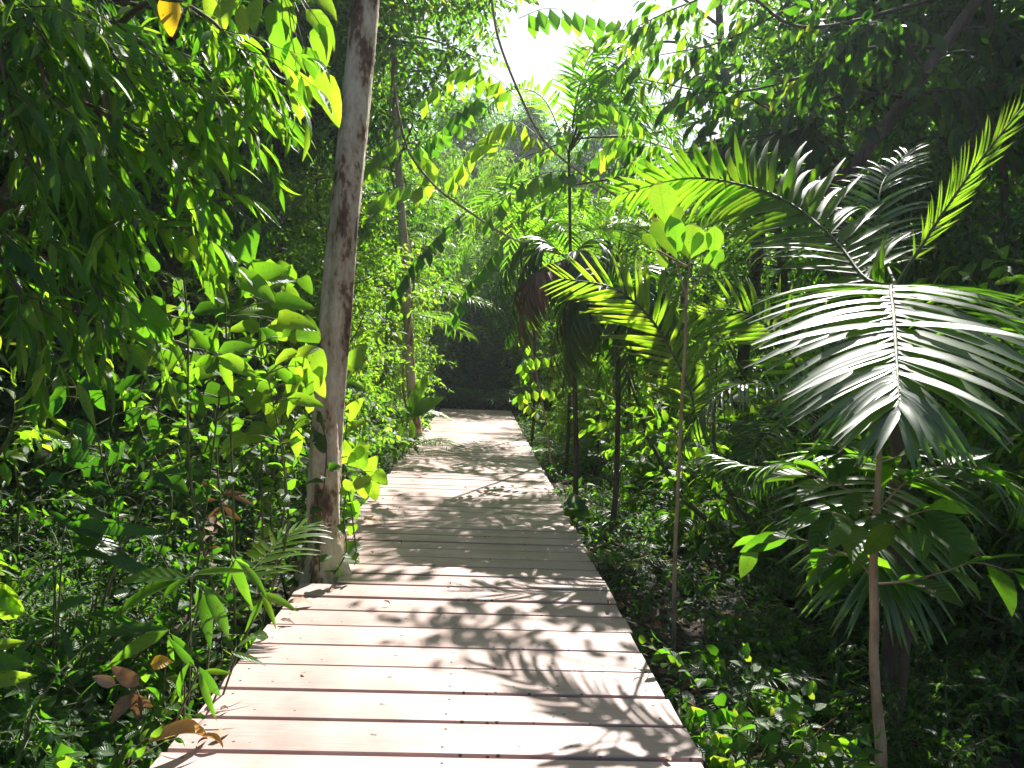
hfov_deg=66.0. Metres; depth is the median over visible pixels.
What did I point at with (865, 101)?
tree
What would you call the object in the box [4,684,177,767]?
seedling
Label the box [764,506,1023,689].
shrub
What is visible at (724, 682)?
shrub
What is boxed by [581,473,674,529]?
shrub
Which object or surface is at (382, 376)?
tree
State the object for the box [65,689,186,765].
seedling
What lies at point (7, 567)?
shrub
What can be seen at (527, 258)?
palm
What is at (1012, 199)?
tree
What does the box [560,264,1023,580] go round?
shrub
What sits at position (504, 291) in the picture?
tree
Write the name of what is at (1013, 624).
shrub
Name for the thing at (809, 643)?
shrub
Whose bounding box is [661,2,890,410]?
tree
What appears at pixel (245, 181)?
tree
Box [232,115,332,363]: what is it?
tree
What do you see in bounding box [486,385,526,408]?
palm
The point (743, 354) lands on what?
tree
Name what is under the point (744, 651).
seedling
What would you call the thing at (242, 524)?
shrub
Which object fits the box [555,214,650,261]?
palm
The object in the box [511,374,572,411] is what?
shrub
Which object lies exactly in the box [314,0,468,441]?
tree
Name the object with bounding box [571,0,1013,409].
tree
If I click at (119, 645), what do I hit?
seedling
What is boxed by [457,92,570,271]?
tree
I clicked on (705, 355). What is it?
tree
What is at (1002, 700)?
shrub
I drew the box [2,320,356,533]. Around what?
shrub
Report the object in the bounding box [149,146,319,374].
tree
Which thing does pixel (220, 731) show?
fallen leaf
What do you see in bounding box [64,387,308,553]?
shrub
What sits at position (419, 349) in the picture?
tree
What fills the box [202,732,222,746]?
fallen leaf
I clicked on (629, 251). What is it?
tree
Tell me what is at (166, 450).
shrub
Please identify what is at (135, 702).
dried plant
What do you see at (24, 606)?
shrub
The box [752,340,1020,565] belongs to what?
shrub
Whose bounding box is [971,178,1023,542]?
tree
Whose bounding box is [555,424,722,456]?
palm
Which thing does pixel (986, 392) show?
shrub
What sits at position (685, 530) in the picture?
shrub
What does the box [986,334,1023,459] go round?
shrub
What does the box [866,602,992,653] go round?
shrub
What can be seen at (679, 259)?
tree
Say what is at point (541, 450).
palm
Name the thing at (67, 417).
shrub
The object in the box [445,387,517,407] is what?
palm
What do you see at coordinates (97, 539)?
lance leaved plant
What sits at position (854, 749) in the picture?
seedling
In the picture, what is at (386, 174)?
tree
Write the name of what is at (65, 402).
shrub
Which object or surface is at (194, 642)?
seedling
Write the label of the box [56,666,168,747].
seedling
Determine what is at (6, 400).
tree
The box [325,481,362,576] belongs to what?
creeper
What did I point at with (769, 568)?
shrub
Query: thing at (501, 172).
tree
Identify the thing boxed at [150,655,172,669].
orange leaf
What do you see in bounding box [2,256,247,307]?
palm
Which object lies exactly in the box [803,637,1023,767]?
shrub
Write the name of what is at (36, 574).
shrub
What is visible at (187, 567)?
shrub
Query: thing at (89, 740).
seedling
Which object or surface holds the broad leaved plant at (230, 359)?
on the ground at (1016, 759)
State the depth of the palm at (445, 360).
23.70 m
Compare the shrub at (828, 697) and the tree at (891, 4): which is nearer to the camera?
the shrub at (828, 697)
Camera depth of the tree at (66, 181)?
3.40 m
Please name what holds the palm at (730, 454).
on the ground at (1016, 759)
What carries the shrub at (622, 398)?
on the ground at (1016, 759)
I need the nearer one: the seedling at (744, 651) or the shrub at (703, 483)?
the seedling at (744, 651)
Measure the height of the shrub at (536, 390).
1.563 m
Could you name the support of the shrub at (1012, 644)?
on the ground at (1016, 759)
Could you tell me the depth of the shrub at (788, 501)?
9.26 m
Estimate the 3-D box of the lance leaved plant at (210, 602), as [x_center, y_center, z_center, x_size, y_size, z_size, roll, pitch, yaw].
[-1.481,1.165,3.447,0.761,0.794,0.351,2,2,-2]
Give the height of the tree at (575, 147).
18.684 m
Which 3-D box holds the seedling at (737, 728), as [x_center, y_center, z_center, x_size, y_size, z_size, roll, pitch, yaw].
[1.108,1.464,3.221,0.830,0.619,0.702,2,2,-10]
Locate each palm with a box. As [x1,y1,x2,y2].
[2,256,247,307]
[299,272,506,341]
[323,199,458,391]
[358,83,572,349]
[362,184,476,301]
[375,425,464,459]
[388,399,456,421]
[402,342,459,367]
[416,242,505,315]
[418,0,714,237]
[423,387,487,401]
[427,387,457,403]
[443,387,517,409]
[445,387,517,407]
[450,171,620,446]
[461,24,703,472]
[486,236,630,525]
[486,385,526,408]
[501,251,561,270]
[512,320,555,462]
[529,430,602,453]
[532,438,671,477]
[539,244,889,611]
[547,262,694,534]
[549,312,795,442]
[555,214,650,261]
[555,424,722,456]
[560,168,726,418]
[565,203,767,451]
[579,483,772,537]
[587,540,681,585]
[590,446,683,478]
[591,424,759,485]
[604,86,1023,735]
[635,361,770,420]
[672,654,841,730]
[681,260,741,356]
[682,426,747,467]
[696,443,1023,748]
[720,230,825,289]
[773,363,975,426]
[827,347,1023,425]
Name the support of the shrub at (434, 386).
on the ground at (1016, 759)
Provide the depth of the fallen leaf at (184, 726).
2.90 m
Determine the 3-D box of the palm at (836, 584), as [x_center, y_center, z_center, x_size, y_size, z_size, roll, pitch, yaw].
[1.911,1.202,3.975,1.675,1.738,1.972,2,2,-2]
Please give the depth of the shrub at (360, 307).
10.94 m
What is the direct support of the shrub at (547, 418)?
on the ground at (1016, 759)
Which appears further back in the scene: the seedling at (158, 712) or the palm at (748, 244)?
the palm at (748, 244)
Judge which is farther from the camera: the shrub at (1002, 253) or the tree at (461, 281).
the tree at (461, 281)
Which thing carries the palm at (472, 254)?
on the ground at (1016, 759)
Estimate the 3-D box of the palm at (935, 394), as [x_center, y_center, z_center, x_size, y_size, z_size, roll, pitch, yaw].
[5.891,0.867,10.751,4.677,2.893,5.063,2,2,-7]
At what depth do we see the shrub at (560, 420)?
19.49 m
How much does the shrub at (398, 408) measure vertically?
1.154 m
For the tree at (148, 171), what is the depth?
11.35 m
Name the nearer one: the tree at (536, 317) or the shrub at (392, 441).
the shrub at (392, 441)
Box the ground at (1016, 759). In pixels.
[0,363,1023,767]
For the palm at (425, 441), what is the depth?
12.64 m
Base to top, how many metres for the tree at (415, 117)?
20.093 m
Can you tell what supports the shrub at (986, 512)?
on the ground at (1016, 759)
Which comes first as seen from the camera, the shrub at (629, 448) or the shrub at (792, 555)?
the shrub at (792, 555)
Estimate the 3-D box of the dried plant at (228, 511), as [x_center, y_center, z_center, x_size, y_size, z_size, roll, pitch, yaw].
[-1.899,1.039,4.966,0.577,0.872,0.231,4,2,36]
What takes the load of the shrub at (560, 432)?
on the ground at (1016, 759)
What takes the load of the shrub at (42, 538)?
on the ground at (1016, 759)
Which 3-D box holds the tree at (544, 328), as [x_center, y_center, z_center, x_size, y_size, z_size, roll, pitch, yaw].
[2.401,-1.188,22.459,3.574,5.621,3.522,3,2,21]
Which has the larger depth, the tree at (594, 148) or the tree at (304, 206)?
the tree at (594, 148)
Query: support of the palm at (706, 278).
on the ground at (1016, 759)
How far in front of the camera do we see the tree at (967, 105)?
8.77 m
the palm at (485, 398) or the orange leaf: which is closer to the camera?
the orange leaf
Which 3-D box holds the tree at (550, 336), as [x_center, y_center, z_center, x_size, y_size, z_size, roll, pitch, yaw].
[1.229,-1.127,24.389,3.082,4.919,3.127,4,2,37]
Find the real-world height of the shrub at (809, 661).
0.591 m
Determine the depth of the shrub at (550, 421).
18.30 m
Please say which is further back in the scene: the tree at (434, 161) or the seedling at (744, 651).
the tree at (434, 161)
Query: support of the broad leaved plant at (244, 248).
on the ground at (1016, 759)
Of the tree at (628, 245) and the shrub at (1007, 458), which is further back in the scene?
the tree at (628, 245)
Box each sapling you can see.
[642,181,724,649]
[732,440,1023,767]
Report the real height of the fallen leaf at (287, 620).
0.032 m
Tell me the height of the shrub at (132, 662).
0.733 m
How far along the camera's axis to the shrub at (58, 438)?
4.45 m
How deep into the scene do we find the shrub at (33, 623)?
3.76 m
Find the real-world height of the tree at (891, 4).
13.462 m
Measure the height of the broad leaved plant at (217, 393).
2.368 m
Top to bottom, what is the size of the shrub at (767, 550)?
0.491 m
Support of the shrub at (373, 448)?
on the ground at (1016, 759)
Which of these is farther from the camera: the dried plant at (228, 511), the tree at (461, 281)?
the tree at (461, 281)
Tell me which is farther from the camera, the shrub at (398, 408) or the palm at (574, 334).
the shrub at (398, 408)
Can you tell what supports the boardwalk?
on the ground at (1016, 759)
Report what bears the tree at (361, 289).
on the ground at (1016, 759)
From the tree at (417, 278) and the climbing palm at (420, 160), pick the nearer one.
the climbing palm at (420, 160)
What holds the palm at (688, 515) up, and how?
on the ground at (1016, 759)
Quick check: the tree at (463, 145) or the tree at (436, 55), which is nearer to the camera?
the tree at (436, 55)
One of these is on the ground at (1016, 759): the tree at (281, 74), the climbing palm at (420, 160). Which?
the tree at (281, 74)
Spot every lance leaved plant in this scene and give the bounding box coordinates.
[18,500,176,707]
[93,554,266,721]
[167,592,297,751]
[396,366,445,453]
[560,493,590,528]
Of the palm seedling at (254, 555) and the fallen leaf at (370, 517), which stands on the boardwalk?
the fallen leaf at (370, 517)
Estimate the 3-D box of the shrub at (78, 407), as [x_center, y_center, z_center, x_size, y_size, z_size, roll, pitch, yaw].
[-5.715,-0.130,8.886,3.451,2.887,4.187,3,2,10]
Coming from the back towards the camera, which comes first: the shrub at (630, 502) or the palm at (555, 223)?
the palm at (555, 223)
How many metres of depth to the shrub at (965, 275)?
5.72 m
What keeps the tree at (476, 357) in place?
on the ground at (1016, 759)
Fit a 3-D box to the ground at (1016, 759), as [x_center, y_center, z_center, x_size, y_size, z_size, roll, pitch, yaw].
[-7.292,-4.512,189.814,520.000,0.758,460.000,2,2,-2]
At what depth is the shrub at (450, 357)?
26.68 m
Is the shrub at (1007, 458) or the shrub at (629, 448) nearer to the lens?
the shrub at (1007, 458)
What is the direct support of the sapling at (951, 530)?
on the ground at (1016, 759)
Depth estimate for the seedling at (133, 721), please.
3.21 m
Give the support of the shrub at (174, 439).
on the ground at (1016, 759)
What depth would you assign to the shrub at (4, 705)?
3.16 m
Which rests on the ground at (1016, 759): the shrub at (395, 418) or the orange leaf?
the shrub at (395, 418)
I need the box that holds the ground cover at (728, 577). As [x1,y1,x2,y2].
[0,399,1023,767]
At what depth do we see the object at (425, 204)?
21.26 m
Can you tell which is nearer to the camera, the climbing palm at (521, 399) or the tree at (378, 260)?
the climbing palm at (521, 399)
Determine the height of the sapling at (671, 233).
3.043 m
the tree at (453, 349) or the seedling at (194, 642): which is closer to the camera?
the seedling at (194, 642)
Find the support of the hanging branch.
attached to the tree at (336, 305)
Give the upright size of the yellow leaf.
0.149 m
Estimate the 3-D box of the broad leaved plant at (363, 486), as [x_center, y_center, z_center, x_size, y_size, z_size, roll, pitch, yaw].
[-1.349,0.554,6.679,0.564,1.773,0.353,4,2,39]
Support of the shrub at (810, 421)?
on the ground at (1016, 759)
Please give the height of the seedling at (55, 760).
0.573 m
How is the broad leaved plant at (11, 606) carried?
on the ground at (1016, 759)
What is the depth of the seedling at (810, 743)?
3.13 m
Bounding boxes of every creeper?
[307,410,340,571]
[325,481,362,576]
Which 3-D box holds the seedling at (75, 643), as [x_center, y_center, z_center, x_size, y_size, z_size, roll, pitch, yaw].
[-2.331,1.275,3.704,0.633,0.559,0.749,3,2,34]
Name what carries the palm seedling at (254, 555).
on the ground at (1016, 759)
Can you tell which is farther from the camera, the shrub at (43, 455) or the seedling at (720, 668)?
the shrub at (43, 455)
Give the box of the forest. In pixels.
[2,4,1023,380]
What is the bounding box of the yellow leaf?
[157,0,180,37]
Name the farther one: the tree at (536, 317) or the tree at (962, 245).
the tree at (536, 317)
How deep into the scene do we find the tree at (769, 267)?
35.01 m
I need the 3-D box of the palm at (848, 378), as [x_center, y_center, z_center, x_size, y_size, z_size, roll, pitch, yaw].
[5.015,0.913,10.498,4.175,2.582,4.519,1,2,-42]
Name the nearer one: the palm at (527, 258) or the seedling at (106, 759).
the seedling at (106, 759)
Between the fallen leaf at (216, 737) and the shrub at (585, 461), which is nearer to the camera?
the fallen leaf at (216, 737)
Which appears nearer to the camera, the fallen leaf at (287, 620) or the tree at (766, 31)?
the fallen leaf at (287, 620)
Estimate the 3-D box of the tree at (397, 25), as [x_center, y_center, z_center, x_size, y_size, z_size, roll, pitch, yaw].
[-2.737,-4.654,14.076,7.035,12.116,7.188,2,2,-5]
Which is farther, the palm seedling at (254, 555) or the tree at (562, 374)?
the tree at (562, 374)
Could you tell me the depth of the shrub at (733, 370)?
15.47 m
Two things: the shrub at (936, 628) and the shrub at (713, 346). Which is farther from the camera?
the shrub at (713, 346)
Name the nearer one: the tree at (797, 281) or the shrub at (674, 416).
the shrub at (674, 416)
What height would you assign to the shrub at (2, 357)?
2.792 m
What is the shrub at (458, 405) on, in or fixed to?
on the ground at (1016, 759)
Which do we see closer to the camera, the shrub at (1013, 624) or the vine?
the shrub at (1013, 624)
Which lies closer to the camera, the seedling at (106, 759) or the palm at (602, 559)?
the seedling at (106, 759)
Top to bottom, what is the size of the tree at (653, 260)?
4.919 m
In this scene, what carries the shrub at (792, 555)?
on the ground at (1016, 759)
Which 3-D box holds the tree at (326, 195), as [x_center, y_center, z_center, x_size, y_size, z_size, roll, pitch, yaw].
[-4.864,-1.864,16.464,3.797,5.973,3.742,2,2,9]
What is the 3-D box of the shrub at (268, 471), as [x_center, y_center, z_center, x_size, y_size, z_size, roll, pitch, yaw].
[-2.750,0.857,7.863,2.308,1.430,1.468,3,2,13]
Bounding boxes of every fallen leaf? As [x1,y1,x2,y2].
[148,718,206,742]
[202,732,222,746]
[213,728,227,734]
[281,618,294,624]
[292,597,311,603]
[363,515,382,522]
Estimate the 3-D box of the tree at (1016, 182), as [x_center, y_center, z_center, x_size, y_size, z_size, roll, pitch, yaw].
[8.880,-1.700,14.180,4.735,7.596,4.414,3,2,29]
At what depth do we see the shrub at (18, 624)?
3.96 m
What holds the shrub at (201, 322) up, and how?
on the ground at (1016, 759)
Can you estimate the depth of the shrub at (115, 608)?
4.22 m
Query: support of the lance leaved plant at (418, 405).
on the ground at (1016, 759)
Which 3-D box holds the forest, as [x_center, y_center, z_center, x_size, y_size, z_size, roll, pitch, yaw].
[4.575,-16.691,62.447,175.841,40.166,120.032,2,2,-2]
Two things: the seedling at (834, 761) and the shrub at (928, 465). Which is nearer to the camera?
the seedling at (834, 761)
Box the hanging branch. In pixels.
[203,0,341,127]
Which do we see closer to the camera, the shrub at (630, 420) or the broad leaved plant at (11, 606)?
the broad leaved plant at (11, 606)
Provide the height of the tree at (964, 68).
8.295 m
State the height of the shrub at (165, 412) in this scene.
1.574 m
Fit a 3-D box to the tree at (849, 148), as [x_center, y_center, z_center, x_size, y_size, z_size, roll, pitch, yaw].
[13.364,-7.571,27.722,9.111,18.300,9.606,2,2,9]
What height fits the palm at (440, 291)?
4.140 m
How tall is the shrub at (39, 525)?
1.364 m
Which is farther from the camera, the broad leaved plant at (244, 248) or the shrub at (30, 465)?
the shrub at (30, 465)
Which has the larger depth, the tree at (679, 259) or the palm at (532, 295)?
the tree at (679, 259)
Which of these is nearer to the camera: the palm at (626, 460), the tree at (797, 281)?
the palm at (626, 460)
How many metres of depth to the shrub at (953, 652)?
5.06 m
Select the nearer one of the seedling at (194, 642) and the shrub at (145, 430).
the seedling at (194, 642)
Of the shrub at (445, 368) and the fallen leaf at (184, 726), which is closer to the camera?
the fallen leaf at (184, 726)
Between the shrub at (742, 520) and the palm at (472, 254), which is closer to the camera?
the shrub at (742, 520)
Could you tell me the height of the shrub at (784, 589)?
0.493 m
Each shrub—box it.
[0,273,198,422]
[0,304,176,592]
[0,321,117,513]
[0,332,180,489]
[0,352,135,541]
[0,375,134,502]
[0,409,217,540]
[0,426,239,564]
[0,439,248,611]
[0,471,161,567]
[0,492,193,619]
[0,535,188,661]
[0,546,33,575]
[0,562,116,674]
[0,579,82,637]
[0,635,184,767]
[0,636,152,767]
[0,693,47,707]
[1,611,93,704]
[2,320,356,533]
[13,579,276,721]
[31,244,361,407]
[60,431,363,566]
[63,371,288,482]
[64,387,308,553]
[68,418,224,483]
[79,524,241,604]
[102,262,406,429]
[103,433,239,470]
[114,393,228,440]
[122,285,272,383]
[122,405,362,515]
[128,371,311,475]
[133,382,376,472]
[155,342,409,487]
[164,419,359,505]
[219,437,361,511]
[230,373,416,475]
[302,408,430,475]
[354,401,408,472]
[355,414,417,468]
[365,379,430,438]
[369,400,404,445]
[402,360,449,395]
[422,363,457,394]
[424,342,503,385]
[426,366,466,407]
[437,375,487,407]
[438,341,548,404]
[498,380,567,406]
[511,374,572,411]
[521,369,565,410]
[527,399,572,437]
[528,389,653,425]
[541,406,557,431]
[544,429,609,471]
[548,379,759,523]
[549,405,609,445]
[551,362,706,420]
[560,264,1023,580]
[563,411,677,432]
[573,418,682,475]
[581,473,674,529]
[595,433,769,517]
[599,403,687,459]
[619,447,779,543]
[630,453,801,527]
[631,510,705,553]
[633,328,1023,611]
[647,512,704,542]
[650,403,719,437]
[655,553,733,599]
[675,295,953,509]
[677,376,779,472]
[680,600,852,680]
[682,522,784,562]
[683,617,828,708]
[686,366,787,443]
[689,475,804,555]
[693,662,811,734]
[694,376,867,508]
[710,565,882,683]
[719,535,789,562]
[720,336,846,471]
[724,530,850,588]
[729,551,818,601]
[739,450,1023,688]
[741,469,840,546]
[742,364,787,435]
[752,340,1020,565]
[760,537,818,583]
[761,309,1017,478]
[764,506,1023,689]
[786,639,922,744]
[795,369,1017,529]
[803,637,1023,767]
[806,436,1021,651]
[823,612,1023,762]
[846,346,1023,667]
[856,336,1023,620]
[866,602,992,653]
[899,619,1023,698]
[903,486,1023,690]
[904,305,1023,590]
[909,235,1023,350]
[927,271,1023,411]
[927,651,1023,745]
[969,563,1023,663]
[983,392,1023,502]
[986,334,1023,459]
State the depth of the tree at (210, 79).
14.72 m
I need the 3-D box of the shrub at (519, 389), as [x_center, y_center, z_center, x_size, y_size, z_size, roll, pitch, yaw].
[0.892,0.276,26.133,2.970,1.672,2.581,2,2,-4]
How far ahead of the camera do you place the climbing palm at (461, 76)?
10.51 m
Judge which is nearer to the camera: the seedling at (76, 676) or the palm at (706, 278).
the seedling at (76, 676)
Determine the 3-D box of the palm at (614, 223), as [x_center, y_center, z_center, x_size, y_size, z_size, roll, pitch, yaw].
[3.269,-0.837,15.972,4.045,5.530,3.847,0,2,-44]
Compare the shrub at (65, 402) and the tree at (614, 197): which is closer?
the shrub at (65, 402)
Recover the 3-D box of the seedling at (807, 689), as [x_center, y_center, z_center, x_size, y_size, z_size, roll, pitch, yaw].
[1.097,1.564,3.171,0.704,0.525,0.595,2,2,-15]
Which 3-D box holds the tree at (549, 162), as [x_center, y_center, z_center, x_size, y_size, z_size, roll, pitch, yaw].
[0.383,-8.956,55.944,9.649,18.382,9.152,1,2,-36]
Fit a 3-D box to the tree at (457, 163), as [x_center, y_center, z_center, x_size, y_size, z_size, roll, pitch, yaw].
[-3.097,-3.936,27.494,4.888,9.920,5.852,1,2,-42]
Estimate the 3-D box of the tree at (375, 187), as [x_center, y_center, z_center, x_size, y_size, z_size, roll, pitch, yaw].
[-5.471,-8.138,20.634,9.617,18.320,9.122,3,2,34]
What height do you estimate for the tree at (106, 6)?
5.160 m
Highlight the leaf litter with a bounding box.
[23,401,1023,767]
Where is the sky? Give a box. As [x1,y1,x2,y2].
[381,0,829,369]
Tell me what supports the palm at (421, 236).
on the ground at (1016, 759)
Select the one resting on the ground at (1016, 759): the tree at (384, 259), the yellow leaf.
the tree at (384, 259)
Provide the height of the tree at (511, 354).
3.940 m
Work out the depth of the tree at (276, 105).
15.01 m
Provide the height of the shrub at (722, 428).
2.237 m
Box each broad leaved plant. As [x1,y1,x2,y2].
[0,582,38,687]
[42,368,203,642]
[90,99,316,666]
[124,251,276,628]
[189,321,324,637]
[222,259,326,629]
[340,345,387,512]
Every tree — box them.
[0,0,180,350]
[0,0,265,341]
[0,0,284,489]
[0,0,329,454]
[0,0,332,431]
[25,20,308,323]
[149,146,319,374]
[150,1,327,335]
[161,0,187,424]
[187,34,304,322]
[198,5,464,396]
[231,0,520,171]
[231,0,539,332]
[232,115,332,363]
[233,0,472,304]
[240,147,439,431]
[243,177,332,265]
[244,193,429,478]
[251,234,393,428]
[280,228,401,423]
[288,0,379,599]
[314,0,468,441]
[320,72,456,275]
[320,101,431,221]
[357,244,454,430]
[358,238,455,430]
[364,199,426,374]
[369,145,464,381]
[382,240,459,408]
[391,209,503,400]
[394,129,490,374]
[400,93,433,145]
[419,85,524,328]
[436,142,541,399]
[437,299,488,400]
[438,239,492,364]
[439,202,556,403]
[449,298,513,406]
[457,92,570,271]
[460,229,503,358]
[471,173,638,399]
[483,296,536,404]
[484,268,551,379]
[490,294,567,415]
[502,167,567,354]
[503,0,764,454]
[504,142,563,338]
[533,333,666,477]
[536,255,629,396]
[539,109,651,253]
[541,165,688,394]
[545,139,592,244]
[546,320,641,438]
[548,244,711,434]
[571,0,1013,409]
[586,205,658,374]
[589,156,643,256]
[615,173,764,429]
[636,211,726,398]
[651,0,1023,365]
[658,0,1014,317]
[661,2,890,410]
[723,160,804,375]
[726,116,866,371]
[746,7,998,427]
[748,0,1023,328]
[769,0,1023,446]
[778,1,1003,285]
[824,84,993,339]
[877,31,1023,462]
[888,132,1023,400]
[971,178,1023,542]
[978,164,1020,272]
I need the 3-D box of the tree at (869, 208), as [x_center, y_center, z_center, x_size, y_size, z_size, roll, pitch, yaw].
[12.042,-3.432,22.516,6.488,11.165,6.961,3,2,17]
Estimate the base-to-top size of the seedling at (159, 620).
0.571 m
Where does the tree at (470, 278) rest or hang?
on the ground at (1016, 759)
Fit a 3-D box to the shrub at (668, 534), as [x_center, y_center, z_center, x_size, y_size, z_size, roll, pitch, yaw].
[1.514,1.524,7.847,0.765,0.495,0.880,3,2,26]
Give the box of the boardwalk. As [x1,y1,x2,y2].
[149,408,703,767]
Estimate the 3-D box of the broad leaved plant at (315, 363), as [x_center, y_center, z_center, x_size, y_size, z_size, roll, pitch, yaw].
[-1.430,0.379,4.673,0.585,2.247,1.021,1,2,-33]
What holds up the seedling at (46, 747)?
on the ground at (1016, 759)
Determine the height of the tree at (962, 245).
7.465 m
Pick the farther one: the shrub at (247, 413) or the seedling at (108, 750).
the shrub at (247, 413)
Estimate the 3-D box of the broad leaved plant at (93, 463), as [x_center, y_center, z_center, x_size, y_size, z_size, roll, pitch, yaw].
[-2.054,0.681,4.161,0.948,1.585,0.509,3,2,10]
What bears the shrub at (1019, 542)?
on the ground at (1016, 759)
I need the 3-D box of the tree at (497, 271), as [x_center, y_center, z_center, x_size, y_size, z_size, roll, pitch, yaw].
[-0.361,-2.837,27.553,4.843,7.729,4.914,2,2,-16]
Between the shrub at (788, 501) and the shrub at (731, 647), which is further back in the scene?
the shrub at (788, 501)
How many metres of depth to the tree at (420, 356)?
21.53 m
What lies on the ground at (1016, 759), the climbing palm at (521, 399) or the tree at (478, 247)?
the tree at (478, 247)
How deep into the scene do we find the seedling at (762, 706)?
3.77 m
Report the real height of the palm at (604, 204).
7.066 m
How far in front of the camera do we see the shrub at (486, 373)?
27.02 m
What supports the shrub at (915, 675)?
on the ground at (1016, 759)
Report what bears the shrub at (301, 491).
on the ground at (1016, 759)
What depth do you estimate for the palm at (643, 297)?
6.79 m
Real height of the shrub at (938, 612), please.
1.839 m
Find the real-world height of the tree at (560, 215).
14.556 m
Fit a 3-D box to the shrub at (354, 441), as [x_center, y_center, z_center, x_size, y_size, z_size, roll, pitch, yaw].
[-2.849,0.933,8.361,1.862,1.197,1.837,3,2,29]
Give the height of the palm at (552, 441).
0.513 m
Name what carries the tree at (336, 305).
on the ground at (1016, 759)
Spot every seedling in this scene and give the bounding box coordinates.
[0,617,153,738]
[0,764,12,767]
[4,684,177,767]
[7,739,130,767]
[16,643,205,767]
[25,695,113,767]
[25,703,148,760]
[25,732,52,767]
[29,721,163,767]
[34,573,86,695]
[42,740,146,767]
[45,726,96,767]
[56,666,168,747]
[59,567,205,696]
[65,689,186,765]
[103,610,268,702]
[213,517,332,612]
[639,629,803,734]
[667,653,792,758]
[678,693,822,767]
[696,717,841,767]
[697,643,822,766]
[702,727,881,767]
[704,693,870,767]
[711,723,883,767]
[727,754,814,767]
[735,679,826,767]
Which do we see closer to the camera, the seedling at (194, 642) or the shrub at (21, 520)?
the seedling at (194, 642)
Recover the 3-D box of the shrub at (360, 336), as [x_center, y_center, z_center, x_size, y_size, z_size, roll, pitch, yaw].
[-3.487,0.005,9.682,3.344,2.797,4.056,1,2,-29]
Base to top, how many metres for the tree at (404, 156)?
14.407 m
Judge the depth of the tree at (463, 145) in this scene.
48.90 m
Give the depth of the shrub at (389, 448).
10.57 m
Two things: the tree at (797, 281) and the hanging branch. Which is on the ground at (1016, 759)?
the tree at (797, 281)
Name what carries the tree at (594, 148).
on the ground at (1016, 759)
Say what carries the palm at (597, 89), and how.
on the ground at (1016, 759)
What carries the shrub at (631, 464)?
on the ground at (1016, 759)
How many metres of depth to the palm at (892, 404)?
3.66 m
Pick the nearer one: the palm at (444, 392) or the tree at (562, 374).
the tree at (562, 374)
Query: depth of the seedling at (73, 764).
2.90 m
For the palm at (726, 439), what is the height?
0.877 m
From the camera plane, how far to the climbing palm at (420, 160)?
10.19 m
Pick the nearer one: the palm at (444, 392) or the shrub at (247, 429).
the shrub at (247, 429)
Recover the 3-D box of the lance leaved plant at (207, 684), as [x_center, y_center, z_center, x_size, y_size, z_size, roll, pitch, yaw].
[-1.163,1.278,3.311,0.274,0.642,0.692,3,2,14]
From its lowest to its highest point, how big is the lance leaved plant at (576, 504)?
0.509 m
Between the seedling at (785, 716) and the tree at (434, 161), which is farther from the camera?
the tree at (434, 161)
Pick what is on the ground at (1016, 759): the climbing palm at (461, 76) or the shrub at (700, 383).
the shrub at (700, 383)
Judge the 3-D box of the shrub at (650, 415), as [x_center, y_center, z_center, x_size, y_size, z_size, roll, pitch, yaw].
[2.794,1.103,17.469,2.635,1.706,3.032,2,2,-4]
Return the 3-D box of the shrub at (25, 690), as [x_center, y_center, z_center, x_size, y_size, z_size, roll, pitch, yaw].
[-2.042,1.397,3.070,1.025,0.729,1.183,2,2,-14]
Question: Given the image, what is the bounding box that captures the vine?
[388,44,414,407]
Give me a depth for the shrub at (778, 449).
9.31 m
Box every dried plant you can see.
[92,665,152,763]
[189,482,254,601]
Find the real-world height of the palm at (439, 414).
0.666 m
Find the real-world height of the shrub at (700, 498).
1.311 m
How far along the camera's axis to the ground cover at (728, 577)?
5.55 m
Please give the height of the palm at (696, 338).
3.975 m
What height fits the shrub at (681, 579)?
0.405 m
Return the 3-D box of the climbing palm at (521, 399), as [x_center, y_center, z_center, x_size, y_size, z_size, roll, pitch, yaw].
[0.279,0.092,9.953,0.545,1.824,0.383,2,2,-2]
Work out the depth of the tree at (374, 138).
16.96 m
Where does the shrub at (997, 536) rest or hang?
on the ground at (1016, 759)
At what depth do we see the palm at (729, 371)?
16.51 m
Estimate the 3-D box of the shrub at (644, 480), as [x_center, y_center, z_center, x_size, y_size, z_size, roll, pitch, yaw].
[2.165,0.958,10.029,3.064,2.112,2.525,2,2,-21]
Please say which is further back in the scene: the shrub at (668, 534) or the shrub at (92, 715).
the shrub at (668, 534)
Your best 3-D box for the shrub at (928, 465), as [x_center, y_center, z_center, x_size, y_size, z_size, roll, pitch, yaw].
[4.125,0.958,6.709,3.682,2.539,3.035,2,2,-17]
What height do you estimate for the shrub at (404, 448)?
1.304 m
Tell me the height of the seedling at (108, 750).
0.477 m
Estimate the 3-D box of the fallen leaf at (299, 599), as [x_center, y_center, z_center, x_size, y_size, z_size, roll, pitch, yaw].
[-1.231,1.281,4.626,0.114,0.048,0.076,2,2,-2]
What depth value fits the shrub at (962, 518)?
6.27 m
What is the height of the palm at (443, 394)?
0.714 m
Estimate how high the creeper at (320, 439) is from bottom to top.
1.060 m
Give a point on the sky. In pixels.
(526, 56)
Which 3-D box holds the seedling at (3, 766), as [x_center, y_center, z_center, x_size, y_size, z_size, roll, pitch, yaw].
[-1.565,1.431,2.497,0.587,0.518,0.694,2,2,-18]
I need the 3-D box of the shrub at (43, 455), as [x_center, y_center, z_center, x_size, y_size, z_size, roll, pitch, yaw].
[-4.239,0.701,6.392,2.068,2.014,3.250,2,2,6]
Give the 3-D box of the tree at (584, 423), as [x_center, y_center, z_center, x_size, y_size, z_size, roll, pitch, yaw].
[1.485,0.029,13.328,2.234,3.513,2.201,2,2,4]
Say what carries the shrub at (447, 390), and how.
on the ground at (1016, 759)

